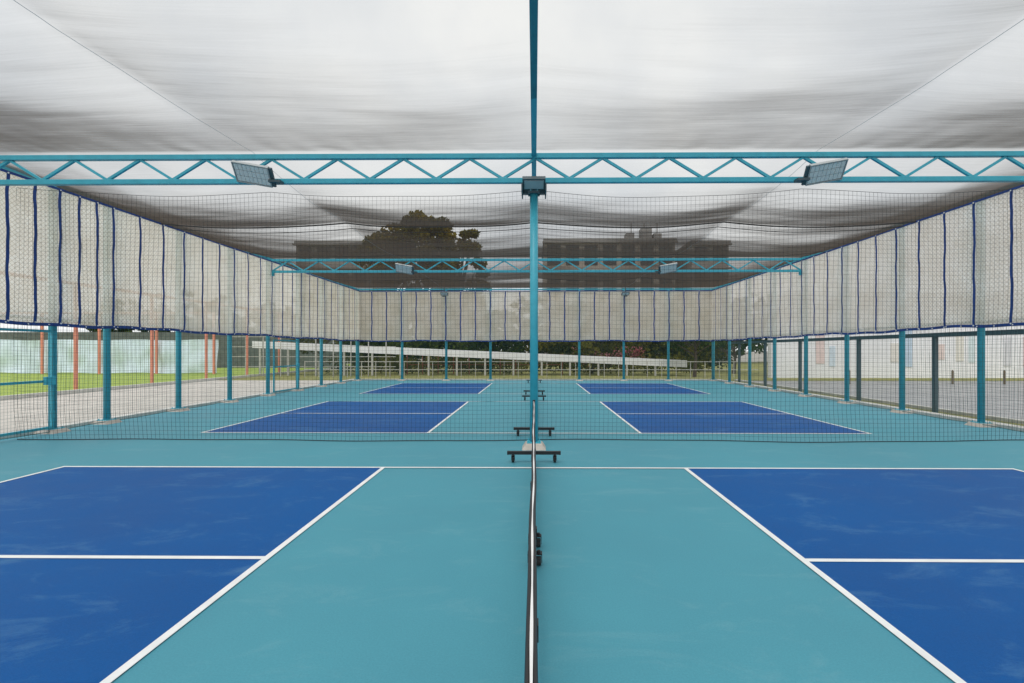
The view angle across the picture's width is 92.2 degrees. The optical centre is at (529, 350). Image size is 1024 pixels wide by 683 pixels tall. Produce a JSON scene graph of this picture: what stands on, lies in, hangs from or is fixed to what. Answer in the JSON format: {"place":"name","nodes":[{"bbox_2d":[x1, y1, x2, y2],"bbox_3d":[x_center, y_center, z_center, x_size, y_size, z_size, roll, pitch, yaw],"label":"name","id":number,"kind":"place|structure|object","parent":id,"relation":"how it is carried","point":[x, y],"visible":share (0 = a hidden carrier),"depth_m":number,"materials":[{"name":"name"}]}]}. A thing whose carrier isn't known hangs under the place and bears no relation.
{"place":"outdoors","nodes":[
{"label":"outdoors","id":0,"kind":"place"},
{"bbox_2d":[0,380,338,433],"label":"footpath","id":1,"kind":"structure","parent":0,"point":[37,419],"depth_m":16.36,"materials":[{"name":"concrete"}]},
{"bbox_2d":[0,364,349,395],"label":"lawn","id":2,"kind":"structure","parent":0,"point":[15,390],"depth_m":28.55,"materials":[{"name":"green plant"}]},
{"bbox_2d":[0,326,218,373],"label":"tarpaulin hoarding","id":3,"kind":"object","parent":2,"relation":"on","point":[14,362],"visible":0.6,"depth_m":34.31,"materials":[{"name":"white fabric"}]},
{"bbox_2d":[73,327,279,389],"bbox_3d":[-18.277,-0.521,23.893,0.100,4.470,24.000,0,0,1],"label":"coral post frame","id":4,"kind":"object","parent":2,"relation":"on","point":[151,357],"visible":0.14,"depth_m":23.82,"materials":[{"name":"paint"}]},
{"bbox_2d":[331,240,377,362],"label":"apartment block","id":5,"kind":"structure","parent":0,"point":[358,288],"depth_m":70.26,"materials":[{"name":"grey concrete"}]},
{"bbox_2d":[0,380,1023,682],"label":"court floor","id":6,"kind":"structure","parent":0,"point":[408,564],"depth_m":4.02,"materials":[{"name":"teal paint"}]},
{"bbox_2d":[0,167,359,439],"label":"perimeter fence","id":7,"kind":"object","parent":6,"relation":"on","point":[177,343],"visible":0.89,"depth_m":12.88,"materials":[{"name":"teal metal"}]},
{"bbox_2d":[0,328,55,436],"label":"steel gate","id":8,"kind":"structure","parent":7,"relation":"attached to","point":[48,381],"depth_m":9.80,"materials":[{"name":"teal metal"}]},
{"bbox_2d":[0,168,359,340],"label":"windbreak curtain","id":9,"kind":"object","parent":7,"relation":"hanging from","point":[11,211],"visible":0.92,"depth_m":11.94,"materials":[{"name":"white fabric"}]},
{"bbox_2d":[273,339,299,392],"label":"steel gate","id":10,"kind":"structure","parent":7,"relation":"attached to","point":[297,365],"depth_m":18.70,"materials":[{"name":"teal metal"}]},
{"bbox_2d":[0,0,1023,288],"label":"shade canopy","id":11,"kind":"object","parent":7,"relation":"attached to","point":[28,128],"visible":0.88,"depth_m":11.23,"materials":[{"name":"white fabric"}]},
{"bbox_2d":[270,258,802,275],"bbox_3d":[0.217,-3.045,17.999,19.550,0.617,0.100,0,0,1],"label":"roof truss","id":12,"kind":"object","parent":7,"relation":"attached to","point":[336,270],"visible":0.78,"depth_m":17.97,"materials":[{"name":"teal metal"}]},
{"bbox_2d":[395,263,417,274],"bbox_3d":[-4.473,-2.960,17.872,0.792,0.398,0.289,0,0,1],"label":"floodlight","id":13,"kind":"object","parent":12,"relation":"attached to","point":[408,269],"visible":0.94,"depth_m":17.84,"materials":[{"name":"grey metal"}]},
{"bbox_2d":[655,262,676,273],"bbox_3d":[4.954,-2.960,17.773,0.792,0.398,0.289,0,0,1],"label":"floodlight","id":14,"kind":"object","parent":12,"relation":"attached to","point":[671,267],"visible":0.81,"depth_m":17.75,"materials":[{"name":"grey metal"}]},
{"bbox_2d":[0,466,1023,682],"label":"pickleball court","id":15,"kind":"object","parent":6,"relation":"on","point":[109,574],"visible":0.96,"depth_m":4.19,"materials":[{"name":"blue plastic"}]},
{"bbox_2d":[13,188,1023,442],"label":"divider net","id":16,"kind":"object","parent":6,"relation":"on","point":[499,366],"visible":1,"depth_m":9.06,"materials":[{"name":"black fabric"}]},
{"bbox_2d":[522,193,545,449],"bbox_3d":[0.082,-0.601,8.400,0.400,4.530,0.400,0,0,1],"label":"support pole","id":17,"kind":"object","parent":6,"relation":"on","point":[527,445],"visible":0.82,"depth_m":8.35,"materials":[{"name":"teal metal"}]},
{"bbox_2d":[0,151,1023,185],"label":"roof truss","id":18,"kind":"object","parent":17,"relation":"on","point":[874,156],"visible":0.84,"depth_m":8.37,"materials":[{"name":"teal metal"}]},
{"bbox_2d":[231,160,283,187],"bbox_3d":[-4.574,-2.960,8.273,0.792,0.398,0.289,0,0,1],"label":"floodlight","id":19,"kind":"object","parent":18,"relation":"attached to","point":[253,174],"visible":1,"depth_m":8.25,"materials":[{"name":"grey metal"}]},
{"bbox_2d":[529,0,537,175],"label":"ridge beam","id":20,"kind":"structure","parent":18,"relation":"attached to","point":[533,11],"depth_m":5.82,"materials":[{"name":"teal metal"}]},
{"bbox_2d":[794,158,848,185],"bbox_3d":[4.854,-2.960,8.174,0.792,0.398,0.289,0,0,1],"label":"floodlight","id":21,"kind":"object","parent":18,"relation":"attached to","point":[824,172],"visible":1,"depth_m":8.15,"materials":[{"name":"grey metal"}]},
{"bbox_2d":[521,176,546,198],"bbox_3d":[0.082,-2.766,8.400,0.420,0.221,0.661,0,0,1],"label":"floodlight cluster","id":22,"kind":"object","parent":17,"relation":"attached to","point":[533,184],"visible":1,"depth_m":8.18,"materials":[{"name":"grey metal"}]},
{"bbox_2d":[507,400,560,682],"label":"pickleball net","id":23,"kind":"object","parent":6,"relation":"on","point":[531,648],"visible":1,"depth_m":1.76,"materials":[{"name":"black fabric"}]},
{"bbox_2d":[360,383,708,393],"bbox_3d":[0.223,1.658,21.897,13.467,0.004,6.151,0,0,1],"label":"pickleball court","id":24,"kind":"object","parent":6,"relation":"on","point":[622,388],"visible":0.86,"depth_m":20.96,"materials":[{"name":"blue paint"}]},
{"bbox_2d":[514,395,554,435],"bbox_3d":[0.130,1.198,12.980,0.794,0.929,6.951,0,0,1],"label":"pickleball net","id":25,"kind":"object","parent":6,"relation":"on","point":[540,428],"visible":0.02,"depth_m":9.56,"materials":[{"name":"black"}]},
{"bbox_2d":[524,380,544,394],"bbox_3d":[0.223,1.198,21.889,0.794,0.929,6.931,0,0,1],"label":"pickleball net","id":26,"kind":"object","parent":6,"relation":"on","point":[526,391],"visible":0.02,"depth_m":18.47,"materials":[{"name":"black"}]},
{"bbox_2d":[200,401,871,433],"bbox_3d":[0.130,1.658,12.937,13.467,0.004,6.151,0,0,1],"label":"pickleball court","id":27,"kind":"object","parent":6,"relation":"on","point":[722,421],"visible":0.88,"depth_m":11.85,"materials":[{"name":"blue paint"}]},
{"bbox_2d":[358,288,713,380],"bbox_3d":[0.314,-0.870,27.168,19.970,5.068,0.400,0,0,1],"label":"perimeter fence","id":28,"kind":"object","parent":6,"relation":"on","point":[668,363],"visible":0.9,"depth_m":27.08,"materials":[{"name":"teal metal"}]},
{"bbox_2d":[440,288,447,296],"bbox_3d":[-4.624,-3.176,26.936,0.400,0.500,0.428,0,0,1],"label":"wall floodlight","id":29,"kind":"object","parent":28,"relation":"attached to","point":[444,294],"depth_m":26.83,"materials":[{"name":"grey metal"}]},
{"bbox_2d":[359,290,711,341],"bbox_3d":[0.311,-1.876,27.001,19.663,2.821,0.054,0,0,1],"label":"windbreak curtain","id":30,"kind":"object","parent":28,"relation":"hanging from","point":[393,323],"visible":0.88,"depth_m":27.00,"materials":[{"name":"white fabric"}]},
{"bbox_2d":[711,250,1023,432],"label":"perimeter fence","id":31,"kind":"object","parent":6,"relation":"on","point":[980,377],"visible":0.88,"depth_m":13.15,"materials":[{"name":"teal metal"}]},
{"bbox_2d":[711,184,1023,340],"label":"windbreak curtain","id":32,"kind":"object","parent":31,"relation":"hanging from","point":[910,296],"visible":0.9,"depth_m":12.94,"materials":[{"name":"white fabric"}]},
{"bbox_2d":[0,0,1023,350],"label":"sky","id":33,"kind":"structure","parent":0,"point":[601,63],"materials":[{"name":"white"}]},
{"bbox_2d":[348,351,762,363],"bbox_3d":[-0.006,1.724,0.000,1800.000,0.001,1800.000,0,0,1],"label":"ground","id":34,"kind":"structure","parent":0,"point":[744,358],"depth_m":120.76,"materials":[{"name":"green plant"}]},
{"bbox_2d":[0,332,343,367],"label":"boundary wall","id":35,"kind":"structure","parent":34,"relation":"on","point":[220,357],"depth_m":46.30,"materials":[{"name":"white paint"}]},
{"bbox_2d":[0,365,370,400],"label":"garden kerb","id":36,"kind":"structure","parent":34,"relation":"on","point":[20,396],"depth_m":21.72,"materials":[{"name":"concrete"}]},
{"bbox_2d":[86,328,766,359],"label":"distant trees","id":37,"kind":"object","parent":34,"relation":"on","point":[130,330],"visible":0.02,"depth_m":64.92,"materials":[{"name":"green plant"}]},
{"bbox_2d":[0,379,1022,438],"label":"perimeter kerb","id":38,"kind":"structure","parent":34,"relation":"on","point":[952,417],"depth_m":14.54,"materials":[{"name":"concrete"}]},
{"bbox_2d":[735,381,1022,425],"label":"curb","id":39,"kind":"structure","parent":34,"relation":"on","point":[895,405],"depth_m":15.03,"materials":[{"name":"grey concrete"}]},
{"bbox_2d":[727,329,1022,412],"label":"walkway frame","id":40,"kind":"object","parent":39,"relation":"on","point":[935,351],"visible":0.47,"depth_m":15.73,"materials":[{"name":"grey metal"}]},
{"bbox_2d":[767,326,1022,377],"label":"wall","id":41,"kind":"structure","parent":34,"relation":"on","point":[876,345],"depth_m":30.27,"materials":[{"name":"white paint"}]},
{"bbox_2d":[816,335,823,363],"bbox_3d":[17.899,-0.088,30.298,0.530,1.780,0.027,0,0,1],"label":"mural stripe","id":42,"kind":"object","parent":41,"relation":"attached to","point":[820,356],"visible":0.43,"depth_m":30.28,"materials":[{"name":"paint"}]},
{"bbox_2d":[829,346,834,365],"bbox_3d":[18.636,0.355,30.290,0.345,1.243,0.027,0,0,1],"label":"mural stripe","id":43,"kind":"object","parent":41,"relation":"attached to","point":[831,354],"visible":1,"depth_m":30.28,"materials":[{"name":"paint"}]},
{"bbox_2d":[891,343,897,361],"bbox_3d":[22.565,0.125,30.249,0.751,1.148,0.027,0,0,1],"label":"mural stripe","id":44,"kind":"object","parent":41,"relation":"attached to","point":[892,354],"visible":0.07,"depth_m":30.24,"materials":[{"name":"beige paint"}]},
{"bbox_2d":[905,331,911,366],"bbox_3d":[23.233,-0.323,30.242,0.544,2.664,0.027,0,0,1],"label":"mural stripe","id":45,"kind":"object","parent":41,"relation":"attached to","point":[907,341],"visible":0.36,"depth_m":30.23,"materials":[{"name":"paint"}]},
{"bbox_2d":[938,344,944,358],"bbox_3d":[25.281,0.085,30.220,0.368,0.935,0.027,0,0,1],"label":"mural stripe","id":46,"kind":"object","parent":41,"relation":"attached to","point":[941,347],"visible":0.86,"depth_m":30.21,"materials":[{"name":"beige paint"}]},
{"bbox_2d":[956,336,963,360],"bbox_3d":[26.404,-0.165,30.209,0.478,1.627,0.027,0,0,1],"label":"mural stripe","id":47,"kind":"object","parent":41,"relation":"attached to","point":[961,358],"visible":0.57,"depth_m":30.20,"materials":[{"name":"white paint"}]},
{"bbox_2d":[969,336,974,362],"bbox_3d":[27.131,-0.130,30.201,0.375,1.742,0.027,0,0,1],"label":"mural stripe","id":48,"kind":"object","parent":41,"relation":"attached to","point":[970,350],"visible":0.57,"depth_m":30.19,"materials":[{"name":"paint"}]},
{"bbox_2d":[1004,336,1011,365],"bbox_3d":[29.310,0.040,30.178,0.472,1.822,0.027,0,0,1],"label":"mural stripe","id":49,"kind":"object","parent":41,"relation":"attached to","point":[1008,360],"visible":1,"depth_m":30.16,"materials":[{"name":"white paint"}]},
{"bbox_2d":[543,238,673,358],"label":"office block","id":50,"kind":"structure","parent":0,"point":[587,240],"depth_m":71.76,"materials":[{"name":"grey concrete"}]},
{"bbox_2d":[547,261,615,353],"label":"windows","id":51,"kind":"structure","parent":50,"relation":"in","point":[603,261],"depth_m":71.87,"materials":[{"name":"grey glass"}]},
{"bbox_2d":[631,228,659,233],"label":"rooftop tank","id":52,"kind":"object","parent":50,"relation":"on","point":[644,229],"visible":0.18,"depth_m":75.82,"materials":[{"name":"grey"}]},
{"bbox_2d":[225,362,1022,380],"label":"lawn","id":53,"kind":"structure","parent":0,"point":[639,375],"depth_m":33.25,"materials":[{"name":"green plant"}]},
{"bbox_2d":[232,336,395,375],"bbox_3d":[-14.183,0.389,32.140,11.025,2.650,0.070,0,0,1],"label":"scaffold fence","id":54,"kind":"object","parent":53,"relation":"on","point":[315,356],"visible":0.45,"depth_m":32.11,"materials":[{"name":"grey metal"}]},
{"bbox_2d":[286,338,351,371],"bbox_3d":[-16.543,-1.383,39.235,5.502,6.327,5.170,0,0,1],"label":"tree","id":55,"kind":"object","parent":53,"relation":"on","point":[317,342],"visible":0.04,"depth_m":38.98,"materials":[{"name":"green plant"}]},
{"bbox_2d":[362,227,422,360],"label":"tree","id":56,"kind":"object","parent":53,"relation":"on","point":[390,228],"visible":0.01,"depth_m":51.34,"materials":[{"name":"green plant"}]},
{"bbox_2d":[335,341,525,371],"bbox_3d":[-7.573,0.014,39.560,14.895,4.087,4.000,0,0,1],"label":"hedge","id":57,"kind":"object","parent":53,"relation":"on","point":[498,346],"visible":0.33,"depth_m":38.62,"materials":[{"name":"green plant"}]},
{"bbox_2d":[401,210,461,365],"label":"tree","id":58,"kind":"object","parent":53,"relation":"on","point":[442,232],"visible":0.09,"depth_m":49.06,"materials":[{"name":"green plant"}]},
{"bbox_2d":[430,228,491,290],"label":"tree","id":59,"kind":"object","parent":53,"relation":"on","point":[465,235],"visible":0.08,"depth_m":50.44,"materials":[{"name":"green plant"}]},
{"bbox_2d":[255,341,686,375],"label":"pedestrian ramp","id":60,"kind":"structure","parent":53,"relation":"on","point":[473,354],"depth_m":33.05,"materials":[{"name":"white concrete"}]},
{"bbox_2d":[407,354,562,373],"bbox_3d":[-3.142,0.989,34.825,11.050,1.450,0.070,0,0,1],"label":"fence","id":61,"kind":"object","parent":53,"relation":"on","point":[453,364],"visible":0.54,"depth_m":34.80,"materials":[{"name":"red"}]},
{"bbox_2d":[323,353,704,373],"bbox_3d":[-1.125,1.052,35.821,27.687,1.795,2.082,0,0,1],"label":"shrub bed","id":62,"kind":"object","parent":53,"relation":"on","point":[585,366],"visible":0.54,"depth_m":35.61,"materials":[{"name":"green plant"}]},
{"bbox_2d":[304,361,757,376],"bbox_3d":[0.060,1.189,30.994,28.518,1.050,0.049,0,0,1],"label":"metal railing","id":63,"kind":"object","parent":53,"relation":"on","point":[518,369],"visible":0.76,"depth_m":30.98,"materials":[{"name":"grey metal"}]},
{"bbox_2d":[565,341,619,373],"bbox_3d":[4.792,-0.355,35.972,3.700,4.265,4.304,0,0,-12],"label":"tree","id":64,"kind":"object","parent":53,"relation":"on","point":[588,346],"visible":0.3,"depth_m":35.65,"materials":[{"name":"green plant"}]},
{"bbox_2d":[572,346,644,367],"bbox_3d":[6.294,0.600,38.491,5.884,2.035,1.700,0,0,1],"label":"flowering shrub","id":65,"kind":"object","parent":53,"relation":"on","point":[637,350],"visible":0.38,"depth_m":38.42,"materials":[{"name":"plant"}]},
{"bbox_2d":[520,341,736,370],"bbox_3d":[7.905,-0.018,40.633,17.887,4.141,3.607,0,0,1],"label":"hedge","id":66,"kind":"object","parent":53,"relation":"on","point":[568,348],"visible":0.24,"depth_m":39.84,"materials":[{"name":"green plant"}]},
{"bbox_2d":[662,340,726,376],"bbox_3d":[10.400,-0.610,31.142,4.209,4.767,3.527,0,0,20],"label":"tree","id":67,"kind":"object","parent":53,"relation":"on","point":[674,344],"visible":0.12,"depth_m":31.39,"materials":[{"name":"green plant"}]},
{"bbox_2d":[700,339,763,373],"bbox_3d":[15.307,-0.777,36.013,4.649,5.109,4.055,0,0,43],"label":"tree","id":68,"kind":"object","parent":53,"relation":"on","point":[733,348],"visible":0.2,"depth_m":35.77,"materials":[{"name":"green plant"}]},
{"bbox_2d":[754,381,1022,418],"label":"asphalt road","id":69,"kind":"structure","parent":0,"point":[1008,396],"depth_m":19.98,"materials":[{"name":"grey asphalt"}]},
{"bbox_2d":[734,379,1022,423],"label":"road kerb","id":70,"kind":"structure","parent":69,"relation":"on","point":[1005,419],"depth_m":14.63,"materials":[{"name":"concrete"}]},
{"bbox_2d":[951,370,953,383],"bbox_3d":[21.457,1.349,24.977,0.095,0.730,0.100,0,0,1],"label":"bollard","id":71,"kind":"object","parent":69,"relation":"on","point":[952,377],"visible":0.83,"depth_m":24.94,"materials":[{"name":"brown"}]},
{"bbox_2d":[1003,371,1005,383],"bbox_3d":[24.057,1.349,24.949,0.095,0.730,0.100,0,0,1],"label":"bollard","id":72,"kind":"object","parent":69,"relation":"on","point":[1004,378],"visible":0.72,"depth_m":24.91,"materials":[{"name":"brown"}]}
]}

